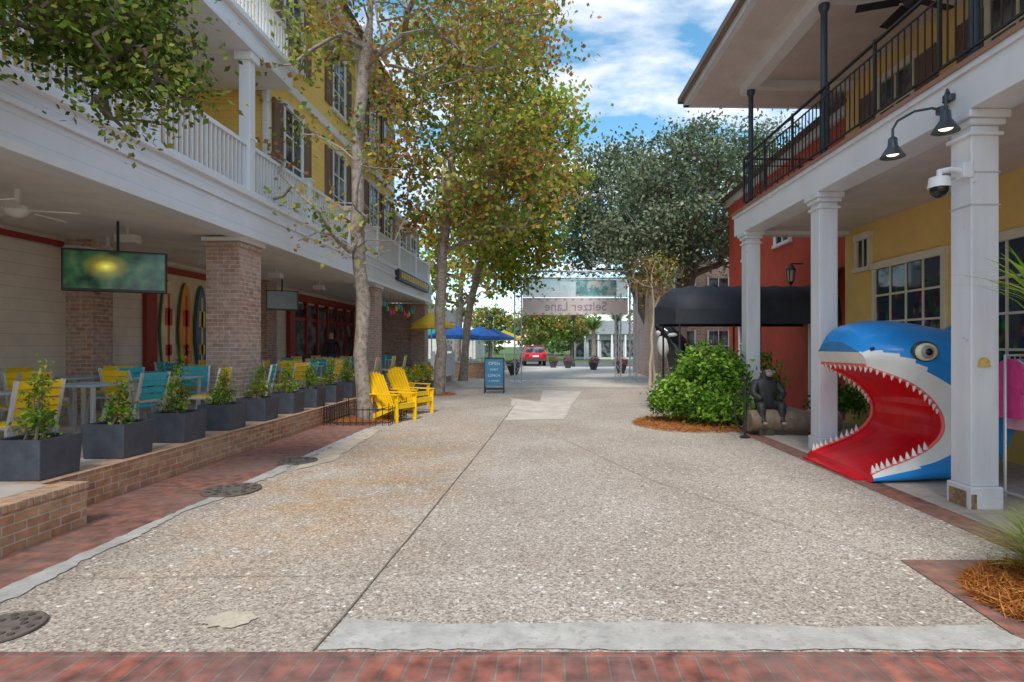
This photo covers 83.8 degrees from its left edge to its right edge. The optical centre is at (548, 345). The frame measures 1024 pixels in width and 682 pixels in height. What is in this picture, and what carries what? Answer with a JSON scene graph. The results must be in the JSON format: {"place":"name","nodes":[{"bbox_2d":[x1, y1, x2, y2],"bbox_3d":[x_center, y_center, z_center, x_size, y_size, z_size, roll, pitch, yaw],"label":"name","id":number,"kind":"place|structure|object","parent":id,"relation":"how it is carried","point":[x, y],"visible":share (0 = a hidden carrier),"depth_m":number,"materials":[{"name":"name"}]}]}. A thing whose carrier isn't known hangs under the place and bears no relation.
{"place":"outdoors","nodes":[
{"label":"outdoors","id":0,"kind":"place"},
{"bbox_2d":[0,406,405,588],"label":"brick walk","id":1,"kind":"structure","parent":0,"point":[110,519],"depth_m":5.91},
{"bbox_2d":[0,428,370,601],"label":"concrete edge strip","id":2,"kind":"object","parent":1,"relation":"on","point":[18,588],"visible":0.99,"depth_m":4.49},
{"bbox_2d":[323,397,406,425],"bbox_3d":[-3.850,1.375,12.100,1.320,0.450,1.420,0,0,0],"label":"tree guard fence","id":3,"kind":"object","parent":1,"relation":"on","point":[356,409],"visible":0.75,"depth_m":11.40,"materials":[{"name":"metal"}]},
{"bbox_2d":[369,372,417,422],"bbox_3d":[-3.423,1.106,12.257,0.961,1.079,0.730,0,0,25],"label":"adirondack chair","id":4,"kind":"object","parent":1,"relation":"on","point":[381,394],"visible":0.87,"depth_m":12.27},
{"bbox_2d":[387,369,434,412],"bbox_3d":[-3.320,1.106,13.564,0.961,1.079,0.730,0,0,28],"label":"adirondack chair","id":5,"kind":"object","parent":1,"relation":"on","point":[398,381],"visible":0.71,"depth_m":13.61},
{"bbox_2d":[0,373,451,556],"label":"brick terrace","id":6,"kind":"structure","parent":0,"point":[33,512],"depth_m":6.10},
{"bbox_2d":[0,378,65,436],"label":"slatted chair","id":7,"kind":"object","parent":6,"relation":"on","point":[15,395],"visible":0.56,"depth_m":5.74,"materials":[{"name":"wood"}]},
{"bbox_2d":[1,371,77,437],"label":"slatted chair","id":8,"kind":"object","parent":6,"relation":"on","point":[5,382],"visible":0.31,"depth_m":7.52,"materials":[{"name":"metal"}]},
{"bbox_2d":[0,432,82,480],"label":"planter box","id":9,"kind":"object","parent":6,"relation":"on","point":[30,459],"visible":0.86,"depth_m":5.25,"materials":[{"name":"concrete"}]},
{"bbox_2d":[6,353,62,439],"bbox_3d":[-4.922,0.489,5.491,0.522,0.844,0.376,0,0,32],"label":"potted shrub","id":10,"kind":"object","parent":9,"relation":"on","point":[37,415],"visible":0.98,"depth_m":5.44,"materials":[{"name":"green plant"}]},
{"bbox_2d":[45,382,134,431],"bbox_3d":[-6.150,0.875,7.600,0.720,0.750,0.720,0,0,0],"label":"patio table","id":11,"kind":"object","parent":6,"relation":"on","point":[83,386],"visible":0.55,"depth_m":7.40,"materials":[{"name":"metal"}]},
{"bbox_2d":[80,419,154,458],"bbox_3d":[-4.910,1.057,6.500,0.490,0.380,0.490,0,0,1],"label":"planter box","id":12,"kind":"object","parent":6,"relation":"on","point":[102,440],"visible":0.84,"depth_m":6.27,"materials":[{"name":"concrete"}]},
{"bbox_2d":[93,379,140,424],"bbox_3d":[-4.916,0.638,6.524,0.518,0.541,0.384,0,0,16],"label":"potted shrub","id":13,"kind":"object","parent":12,"relation":"on","point":[119,410],"visible":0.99,"depth_m":6.46,"materials":[{"name":"green plant"}]},
{"bbox_2d":[99,370,160,418],"bbox_3d":[-6.181,0.800,8.444,0.524,0.906,0.595,0,0,10],"label":"slatted chair","id":14,"kind":"object","parent":6,"relation":"on","point":[106,389],"visible":0.49,"depth_m":8.20,"materials":[{"name":"wood"}]},
{"bbox_2d":[101,371,170,420],"bbox_3d":[-5.483,0.800,7.561,0.594,0.906,0.524,0,0,4],"label":"slatted chair","id":15,"kind":"object","parent":6,"relation":"on","point":[143,382],"visible":0.55,"depth_m":7.50,"materials":[{"name":"wood"}]},
{"bbox_2d":[147,409,206,442],"bbox_3d":[-4.910,1.057,7.540,0.490,0.380,0.490,0,0,0],"label":"planter box","id":16,"kind":"object","parent":6,"relation":"on","point":[180,427],"visible":0.81,"depth_m":7.31,"materials":[{"name":"concrete"}]},
{"bbox_2d":[156,348,192,412],"bbox_3d":[-4.935,0.471,7.540,0.540,0.878,0.389,0,0,0],"label":"potted shrub","id":17,"kind":"object","parent":16,"relation":"on","point":[178,405],"visible":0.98,"depth_m":7.52,"materials":[{"name":"green plant"}]},
{"bbox_2d":[0,228,354,392],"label":"dark red frames","id":18,"kind":"structure","parent":6,"relation":"on","point":[150,329],"depth_m":14.73,"materials":[{"name":"brown wood"}]},
{"bbox_2d":[296,303,351,361],"bbox_3d":[-8.950,-0.335,22.890,0.040,2.370,5.880,0,0,0],"label":"door glass","id":19,"kind":"object","parent":18,"relation":"attached to","point":[300,337],"visible":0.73,"depth_m":22.18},
{"bbox_2d":[158,274,205,396],"bbox_3d":[-8.973,-0.225,13.975,0.045,2.950,2.050,0,0,0],"label":"surf panel","id":20,"kind":"object","parent":6,"relation":"on","point":[177,282],"visible":0.21,"depth_m":13.80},
{"bbox_2d":[158,280,175,365],"bbox_3d":[-8.902,-0.380,13.300,0.056,2.337,0.580,0,0,0],"label":"surfboard","id":21,"kind":"object","parent":20,"relation":"attached to","point":[167,329],"visible":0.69,"depth_m":13.26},
{"bbox_2d":[177,283,192,365],"bbox_3d":[-8.902,-0.380,13.950,0.056,2.337,0.580,0,0,0],"label":"surfboard","id":22,"kind":"object","parent":20,"relation":"attached to","point":[184,329],"visible":0.78,"depth_m":13.90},
{"bbox_2d":[193,285,205,363],"bbox_3d":[-8.902,-0.380,14.580,0.056,2.337,0.580,0,0,0],"label":"surfboard","id":23,"kind":"object","parent":20,"relation":"attached to","point":[199,330],"visible":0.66,"depth_m":14.50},
{"bbox_2d":[165,365,210,405],"bbox_3d":[-6.206,0.800,9.813,0.524,0.906,0.595,0,0,-13],"label":"slatted chair","id":24,"kind":"object","parent":6,"relation":"on","point":[206,375],"visible":0.47,"depth_m":10.05,"materials":[{"name":"wood"}]},
{"bbox_2d":[0,0,432,373],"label":"white trim","id":25,"kind":"structure","parent":6,"relation":"on","point":[20,154],"depth_m":10.02,"materials":[{"name":"paint"}]},
{"bbox_2d":[0,0,428,282],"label":"balcony railing","id":26,"kind":"object","parent":25,"relation":"on","point":[265,11],"visible":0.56,"depth_m":10.76,"materials":[{"name":"white paint"}]},
{"bbox_2d":[0,0,431,300],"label":"fascia boards","id":27,"kind":"object","parent":25,"relation":"on","point":[23,126],"visible":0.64,"depth_m":9.17,"materials":[{"name":"wood"}]},
{"bbox_2d":[197,402,246,430],"bbox_3d":[-4.910,1.057,8.580,0.490,0.380,0.490,0,0,-1],"label":"planter box","id":28,"kind":"object","parent":6,"relation":"on","point":[232,416],"visible":0.8,"depth_m":8.35,"materials":[{"name":"concrete"}]},
{"bbox_2d":[204,367,240,404],"bbox_3d":[-4.949,0.617,8.590,0.490,0.582,0.431,0,0,42],"label":"potted shrub","id":29,"kind":"object","parent":28,"relation":"on","point":[222,394],"visible":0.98,"depth_m":8.57,"materials":[{"name":"green plant"}]},
{"bbox_2d":[66,239,428,412],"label":"brick piers","id":30,"kind":"structure","parent":6,"relation":"on","point":[241,330],"depth_m":10.60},
{"bbox_2d":[0,159,417,302],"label":"porch ceiling","id":31,"kind":"structure","parent":30,"relation":"on","point":[173,239],"depth_m":9.53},
{"bbox_2d":[0,189,80,221],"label":"ceiling fan","id":32,"kind":"object","parent":31,"relation":"hanging from","point":[13,207],"visible":1,"depth_m":6.86},
{"bbox_2d":[61,221,166,293],"bbox_3d":[-6.886,-1.435,9.075,1.360,1.170,0.174,0,0,-26],"label":"television","id":33,"kind":"object","parent":31,"relation":"hanging from","point":[97,270],"visible":0.99,"depth_m":8.99,"materials":[{"name":"black"}]},
{"bbox_2d":[266,279,297,310],"bbox_3d":[-7.339,-1.498,15.673,0.800,1.045,0.174,0,0,-28],"label":"television","id":34,"kind":"object","parent":31,"relation":"hanging from","point":[282,299],"visible":0.97,"depth_m":15.60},
{"bbox_2d":[236,396,278,420],"bbox_3d":[-4.910,1.057,9.620,0.490,0.380,0.490,0,0,0],"label":"planter box","id":35,"kind":"object","parent":6,"relation":"on","point":[263,408],"visible":0.91,"depth_m":9.39,"materials":[{"name":"concrete"}]},
{"bbox_2d":[241,364,271,397],"bbox_3d":[-4.913,0.588,9.655,0.512,0.641,0.407,0,0,0],"label":"potted shrub","id":36,"kind":"object","parent":35,"relation":"on","point":[257,387],"visible":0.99,"depth_m":9.60,"materials":[{"name":"green plant"}]},
{"bbox_2d":[267,391,304,413],"bbox_3d":[-4.910,1.057,10.660,0.490,0.380,0.490,0,0,0],"label":"planter box","id":37,"kind":"object","parent":6,"relation":"on","point":[291,403],"visible":0.76,"depth_m":10.43,"materials":[{"name":"concrete"}]},
{"bbox_2d":[295,387,325,407],"bbox_3d":[-4.910,1.057,11.700,0.490,0.380,0.490,0,0,-1],"label":"planter box","id":38,"kind":"object","parent":6,"relation":"on","point":[314,398],"visible":0.75,"depth_m":11.47,"materials":[{"name":"concrete"}]},
{"bbox_2d":[0,380,1023,651],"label":"plaza pavement","id":39,"kind":"structure","parent":0,"point":[530,522],"depth_m":4.54,"materials":[{"name":"concrete"}]},
{"bbox_2d":[0,610,47,641],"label":"manhole cover","id":40,"kind":"object","parent":39,"relation":"on","point":[13,625],"visible":1,"depth_m":3.25,"materials":[{"name":"metal"}]},
{"bbox_2d":[0,0,249,168],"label":"live oak tree","id":41,"kind":"object","parent":39,"relation":"on","point":[101,46],"visible":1,"depth_m":5.03,"materials":[{"name":"green plant"}]},
{"bbox_2d":[0,224,353,421],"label":"back wall","id":42,"kind":"structure","parent":39,"relation":"on","point":[32,308],"depth_m":10.14,"materials":[{"name":"beige"}]},
{"bbox_2d":[202,610,257,627],"bbox_3d":[-1.857,1.591,3.321,0.307,0.001,0.216,0,0,0],"label":"concrete patch","id":43,"kind":"object","parent":39,"relation":"on","point":[231,619],"visible":1,"depth_m":3.32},
{"bbox_2d":[200,483,261,496],"bbox_3d":[-3.500,1.584,6.280,0.600,0.016,0.600,0,0,0],"label":"manhole cover","id":44,"kind":"object","parent":39,"relation":"on","point":[230,489],"visible":1,"depth_m":6.24,"materials":[{"name":"metal"}]},
{"bbox_2d":[291,429,377,470],"bbox_3d":[-3.253,1.593,9.100,0.393,0.001,3.846,0,0,-4],"label":"concrete edge strip","id":45,"kind":"object","parent":39,"relation":"on","point":[332,453],"visible":0.97,"depth_m":8.66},
{"bbox_2d":[225,0,601,420],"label":"sycamore tree","id":46,"kind":"object","parent":39,"relation":"on","point":[370,54],"visible":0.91,"depth_m":12.00,"materials":[{"name":"green plant"}]},
{"bbox_2d":[352,0,600,394],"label":"sycamore tree","id":47,"kind":"object","parent":39,"relation":"on","point":[478,199],"visible":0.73,"depth_m":17.70,"materials":[{"name":"green plant"}]},
{"bbox_2d":[484,357,504,393],"bbox_3d":[-1.850,0.999,19.400,0.680,1.208,0.596,0,0,-3],"label":"sandwich board sign","id":48,"kind":"object","parent":39,"relation":"on","point":[493,371],"visible":1,"depth_m":19.27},
{"bbox_2d":[0,652,1023,681],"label":"brick band","id":49,"kind":"object","parent":39,"relation":"on","point":[511,666],"depth_m":2.83,"materials":[{"name":"brick"}]},
{"bbox_2d":[505,390,581,419],"bbox_3d":[-0.284,1.594,16.280,2.115,0.001,8.248,0,0,6],"label":"concrete patch","id":50,"kind":"object","parent":39,"relation":"on","point":[550,404],"visible":1,"depth_m":14.97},
{"bbox_2d":[612,243,688,389],"bbox_3d":[3.727,-1.015,20.550,2.886,5.181,3.098,0,0,0],"label":"crape myrtle tree","id":51,"kind":"object","parent":39,"relation":"on","point":[656,270],"visible":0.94,"depth_m":20.44,"materials":[{"name":"green plant"}]},
{"bbox_2d":[318,618,1023,650],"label":"concrete band","id":52,"kind":"object","parent":39,"relation":"on","point":[377,634],"visible":1,"depth_m":3.12,"materials":[{"name":"concrete"}]},
{"bbox_2d":[633,262,728,379],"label":"walls","id":53,"kind":"structure","parent":39,"relation":"on","point":[644,348],"depth_m":27.66,"materials":[{"name":"brick"}]},
{"bbox_2d":[675,278,727,354],"bbox_3d":[8.050,-1.250,26.975,4.100,3.900,0.030,0,0,0],"label":"glass","id":54,"kind":"object","parent":53,"relation":"attached to","point":[713,336],"visible":0.18,"depth_m":26.96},
{"bbox_2d":[631,414,750,432],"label":"pine straw mulch","id":55,"kind":"object","parent":39,"relation":"on","point":[638,422],"visible":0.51,"depth_m":10.95,"materials":[{"name":"brown plant"}]},
{"bbox_2d":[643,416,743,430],"bbox_3d":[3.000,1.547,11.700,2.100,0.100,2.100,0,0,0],"label":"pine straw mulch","id":56,"kind":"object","parent":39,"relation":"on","point":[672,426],"visible":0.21,"depth_m":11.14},
{"bbox_2d":[640,337,759,426],"bbox_3d":[3.110,0.724,11.470,2.478,1.830,1.972,0,0,0],"label":"azalea bush","id":57,"kind":"object","parent":56,"relation":"on","point":[720,373],"visible":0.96,"depth_m":11.19,"materials":[{"name":"green plant"}]},
{"bbox_2d":[571,108,815,377],"bbox_3d":[6.402,-3.897,22.677,11.170,11.066,8.451,0,0,0],"label":"live oak tree","id":58,"kind":"object","parent":39,"relation":"on","point":[675,225],"visible":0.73,"depth_m":21.23,"materials":[{"name":"green plant"}]},
{"bbox_2d":[654,286,841,414],"bbox_3d":[4.420,0.101,13.250,3.840,2.998,1.880,0,0,0],"label":"barrel awning","id":59,"kind":"object","parent":39,"relation":"on","point":[720,306],"visible":0.75,"depth_m":12.37,"materials":[{"name":"black fabric"}]},
{"bbox_2d":[729,118,844,419],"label":"walls","id":60,"kind":"structure","parent":39,"relation":"on","point":[788,346],"depth_m":15.05,"materials":[{"name":"red paint"}]},
{"bbox_2d":[738,237,810,409],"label":"window frames","id":61,"kind":"structure","parent":60,"relation":"attached to","point":[782,242],"depth_m":13.77,"materials":[{"name":"white paint"}]},
{"bbox_2d":[717,98,846,202],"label":"roof","id":62,"kind":"structure","parent":60,"relation":"on","point":[736,189],"depth_m":14.62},
{"bbox_2d":[725,105,843,206],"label":"trim","id":63,"kind":"structure","parent":60,"relation":"attached to","point":[734,197],"depth_m":14.47,"materials":[{"name":"white paint"}]},
{"bbox_2d":[737,430,1023,553],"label":"brick border strip","id":64,"kind":"object","parent":39,"relation":"on","point":[939,512],"visible":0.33,"depth_m":5.80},
{"bbox_2d":[947,247,1023,307],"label":"yucca plant","id":65,"kind":"object","parent":64,"relation":"on","point":[1016,277],"visible":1,"depth_m":4.33,"materials":[{"name":"green plant"}]},
{"bbox_2d":[901,560,1023,638],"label":"brick bed border","id":66,"kind":"object","parent":39,"relation":"on","point":[941,573],"visible":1,"depth_m":3.85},
{"bbox_2d":[950,550,1023,622],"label":"pine straw mulch","id":67,"kind":"object","parent":39,"relation":"on","point":[994,579],"visible":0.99,"depth_m":3.69,"materials":[{"name":"brown plant"}]},
{"bbox_2d":[946,500,1023,565],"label":"fountain grass","id":68,"kind":"object","parent":67,"relation":"on","point":[1020,533],"depth_m":3.89,"materials":[{"name":"green plant"}]},
{"bbox_2d":[428,347,632,361],"bbox_3d":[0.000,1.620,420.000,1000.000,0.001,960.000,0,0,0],"label":"ground","id":69,"kind":"structure","parent":0,"point":[509,353],"depth_m":96.16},
{"bbox_2d":[463,303,527,356],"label":"shade tree","id":70,"kind":"object","parent":69,"relation":"on","point":[479,317],"visible":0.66,"depth_m":56.90,"materials":[{"name":"green plant"}]},
{"bbox_2d":[463,300,600,355],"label":"distant tree line","id":71,"kind":"object","parent":69,"relation":"on","point":[556,345],"visible":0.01,"depth_m":98.35,"materials":[{"name":"green plant"}]},
{"bbox_2d":[512,308,565,345],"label":"shade tree","id":72,"kind":"object","parent":69,"relation":"on","point":[547,322],"visible":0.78,"depth_m":61.22,"materials":[{"name":"green plant"}]},
{"bbox_2d":[551,315,603,359],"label":"shade tree","id":73,"kind":"object","parent":69,"relation":"on","point":[580,331],"visible":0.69,"depth_m":62.95,"materials":[{"name":"green plant"}]},
{"bbox_2d":[574,321,632,358],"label":"white pavilion","id":74,"kind":"structure","parent":69,"relation":"on","point":[605,346],"depth_m":67.95,"materials":[{"name":"paint"}]},
{"bbox_2d":[455,367,660,387],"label":"concrete pavement","id":75,"kind":"structure","parent":0,"point":[565,377],"depth_m":27.86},
{"bbox_2d":[412,184,524,361],"bbox_3d":[-5.050,-4.145,34.122,9.020,11.465,7.614,0,0,0],"label":"sycamore tree","id":76,"kind":"object","parent":75,"relation":"on","point":[461,278],"visible":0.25,"depth_m":33.61,"materials":[{"name":"green plant"}]},
{"bbox_2d":[418,66,613,380],"bbox_3d":[-1.464,-5.207,24.655,8.323,13.665,8.074,0,0,0],"label":"sycamore tree","id":77,"kind":"object","parent":75,"relation":"on","point":[510,268],"visible":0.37,"depth_m":24.34,"materials":[{"name":"green plant"}]},
{"bbox_2d":[510,270,641,381],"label":"entrance truss gate","id":78,"kind":"structure","parent":75,"relation":"on","point":[585,286],"depth_m":25.10,"materials":[{"name":"metal"}]},
{"bbox_2d":[546,121,706,323],"bbox_3d":[3.501,-4.813,30.219,8.688,13.010,8.509,0,0,0],"label":"live oak tree","id":79,"kind":"object","parent":75,"relation":"on","point":[616,152],"visible":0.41,"depth_m":28.81,"materials":[{"name":"green plant"}]},
{"bbox_2d":[348,0,818,346],"label":"sky","id":80,"kind":"structure","parent":0,"point":[649,50],"materials":[{"name":"blue"}]},
{"bbox_2d":[620,256,687,385],"bbox_3d":[4.190,-1.060,22.395,2.569,5.329,2.716,0,0,0],"label":"crape myrtle tree","id":81,"kind":"object","parent":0,"point":[649,322],"visible":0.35,"depth_m":22.47,"materials":[{"name":"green plant"}]},
{"bbox_2d":[654,324,703,383],"bbox_3d":[3.656,0.251,15.886,1.068,1.749,1.035,0,0,43],"label":"orca statue","id":82,"kind":"object","parent":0,"point":[670,340],"visible":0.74,"depth_m":15.66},
{"bbox_2d":[753,420,1023,538],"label":"walkway","id":83,"kind":"structure","parent":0,"point":[933,491],"depth_m":6.36,"materials":[{"name":"concrete"}]},
{"bbox_2d":[747,409,842,435],"bbox_3d":[4.400,1.370,10.250,1.621,0.460,0.440,0,0,0],"label":"log bench","id":84,"kind":"object","parent":83,"relation":"on","point":[798,420],"visible":0.66,"depth_m":10.10,"materials":[{"name":"brown wood"}]},
{"bbox_2d":[750,369,786,424],"bbox_3d":[3.980,0.909,10.263,0.652,0.979,0.644,0,0,0],"label":"gorilla statue","id":85,"kind":"object","parent":84,"relation":"on","point":[765,387],"visible":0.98,"depth_m":10.30,"materials":[{"name":"metal"}]},
{"bbox_2d":[802,382,869,419],"bbox_3d":[5.560,1.089,10.999,1.274,1.034,1.036,0,0,0],"label":"azalea bush","id":86,"kind":"object","parent":83,"relation":"on","point":[850,398],"visible":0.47,"depth_m":10.76,"materials":[{"name":"green plant"}]},
{"bbox_2d":[737,108,1011,508],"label":"columns","id":87,"kind":"structure","parent":83,"relation":"on","point":[974,387],"depth_m":5.66,"materials":[{"name":"white paint"}]},
{"bbox_2d":[734,37,1023,236],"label":"gallery beam","id":88,"kind":"structure","parent":87,"relation":"on","point":[995,81],"depth_m":6.76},
{"bbox_2d":[732,27,1023,219],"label":"deck lip","id":89,"kind":"object","parent":88,"relation":"on","point":[994,50],"visible":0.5,"depth_m":6.38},
{"bbox_2d":[731,20,1023,216],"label":"deck edge","id":90,"kind":"object","parent":89,"relation":"on","point":[989,45],"visible":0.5,"depth_m":6.34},
{"bbox_2d":[747,0,980,203],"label":"gallery posts","id":91,"kind":"object","parent":90,"relation":"on","point":[823,8],"visible":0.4,"depth_m":8.63,"materials":[{"name":"metal"}]},
{"bbox_2d":[740,0,962,95],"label":"roof beams","id":92,"kind":"structure","parent":91,"relation":"on","point":[806,18],"depth_m":10.29,"materials":[{"name":"white paint"}]},
{"bbox_2d":[879,105,947,160],"bbox_3d":[3.854,-2.267,6.016,0.627,0.454,0.247,0,0,45],"label":"gooseneck lamp","id":93,"kind":"object","parent":88,"relation":"attached to","point":[893,151],"visible":0.98,"depth_m":6.10,"materials":[{"name":"metal"}]},
{"bbox_2d":[931,88,960,135],"bbox_3d":[3.947,-2.346,5.672,0.249,0.453,0.341,0,0,22],"label":"gooseneck lamp","id":94,"kind":"object","parent":88,"relation":"attached to","point":[947,124],"visible":1,"depth_m":5.62,"materials":[{"name":"metal"}]},
{"bbox_2d":[927,162,973,197],"bbox_3d":[3.959,-1.631,5.620,0.408,0.338,0.207,0,0,0],"label":"security camera","id":95,"kind":"object","parent":87,"relation":"attached to","point":[939,185],"visible":1,"depth_m":5.57,"materials":[{"name":"white paint"}]},
{"bbox_2d":[803,321,1014,481],"bbox_3d":[4.686,0.573,7.420,2.132,2.045,1.852,0,0,0],"label":"shark statue","id":96,"kind":"object","parent":83,"relation":"on","point":[898,374],"visible":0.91,"depth_m":7.05,"materials":[{"name":"plastic"}]},
{"bbox_2d":[845,0,1023,464],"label":"yellow walls","id":97,"kind":"structure","parent":83,"relation":"on","point":[925,226],"depth_m":9.80,"materials":[{"name":"paint"}]},
{"bbox_2d":[691,0,936,105],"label":"roof soffit","id":98,"kind":"structure","parent":97,"relation":"on","point":[852,34],"depth_m":10.36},
{"bbox_2d":[678,0,745,103],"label":"roof gutter","id":99,"kind":"object","parent":98,"relation":"on","point":[734,10],"visible":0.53,"depth_m":10.52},
{"bbox_2d":[683,0,818,108],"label":"roof fascia","id":100,"kind":"structure","parent":98,"relation":"attached to","point":[747,7],"depth_m":10.98,"materials":[{"name":"white paint"}]},
{"bbox_2d":[855,0,953,28],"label":"ceiling fan","id":101,"kind":"object","parent":98,"relation":"hanging from","point":[897,14],"visible":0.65,"depth_m":7.96,"materials":[{"name":"metal"}]},
{"bbox_2d":[743,0,1023,202],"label":"iron railing","id":102,"kind":"object","parent":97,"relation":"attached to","point":[764,150],"visible":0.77,"depth_m":7.47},
{"bbox_2d":[852,0,1023,358],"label":"window frames","id":103,"kind":"structure","parent":97,"relation":"attached to","point":[1006,236],"depth_m":9.50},
{"bbox_2d":[859,7,983,128],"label":"shutters","id":104,"kind":"object","parent":103,"relation":"attached to","point":[928,51],"visible":0.21,"depth_m":9.38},
{"bbox_2d":[858,0,1023,267],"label":"openings","id":105,"kind":"object","parent":103,"relation":"attached to","point":[1006,12],"visible":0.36,"depth_m":9.98,"materials":[{"name":"white glass"}]},
{"bbox_2d":[876,237,1023,361],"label":"window glass","id":106,"kind":"object","parent":103,"relation":"in","point":[932,296],"visible":0.42,"depth_m":9.38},
{"bbox_2d":[999,354,1023,498],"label":"clothing rack","id":107,"kind":"object","parent":83,"relation":"on","point":[1011,392],"visible":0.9,"depth_m":6.03,"materials":[{"name":"metal"}]},
{"bbox_2d":[766,102,1023,230],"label":"gallery ceiling","id":108,"kind":"structure","parent":0,"point":[899,188],"depth_m":8.44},
{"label":"deck","id":109,"kind":"structure","parent":0,"visible":0},
{"bbox_2d":[2,0,391,201],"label":"yellow walls","id":110,"kind":"structure","parent":109,"relation":"on","point":[314,96],"depth_m":13.93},
{"bbox_2d":[55,0,416,252],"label":"window frames","id":111,"kind":"structure","parent":110,"relation":"attached to","point":[338,153],"depth_m":16.18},
{"bbox_2d":[65,0,414,252],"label":"window glass","id":112,"kind":"object","parent":111,"relation":"in","point":[297,150],"visible":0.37,"depth_m":16.04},
{"bbox_2d":[272,0,394,240],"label":"shutters","id":113,"kind":"object","parent":111,"relation":"attached to","point":[277,124],"visible":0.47,"depth_m":15.38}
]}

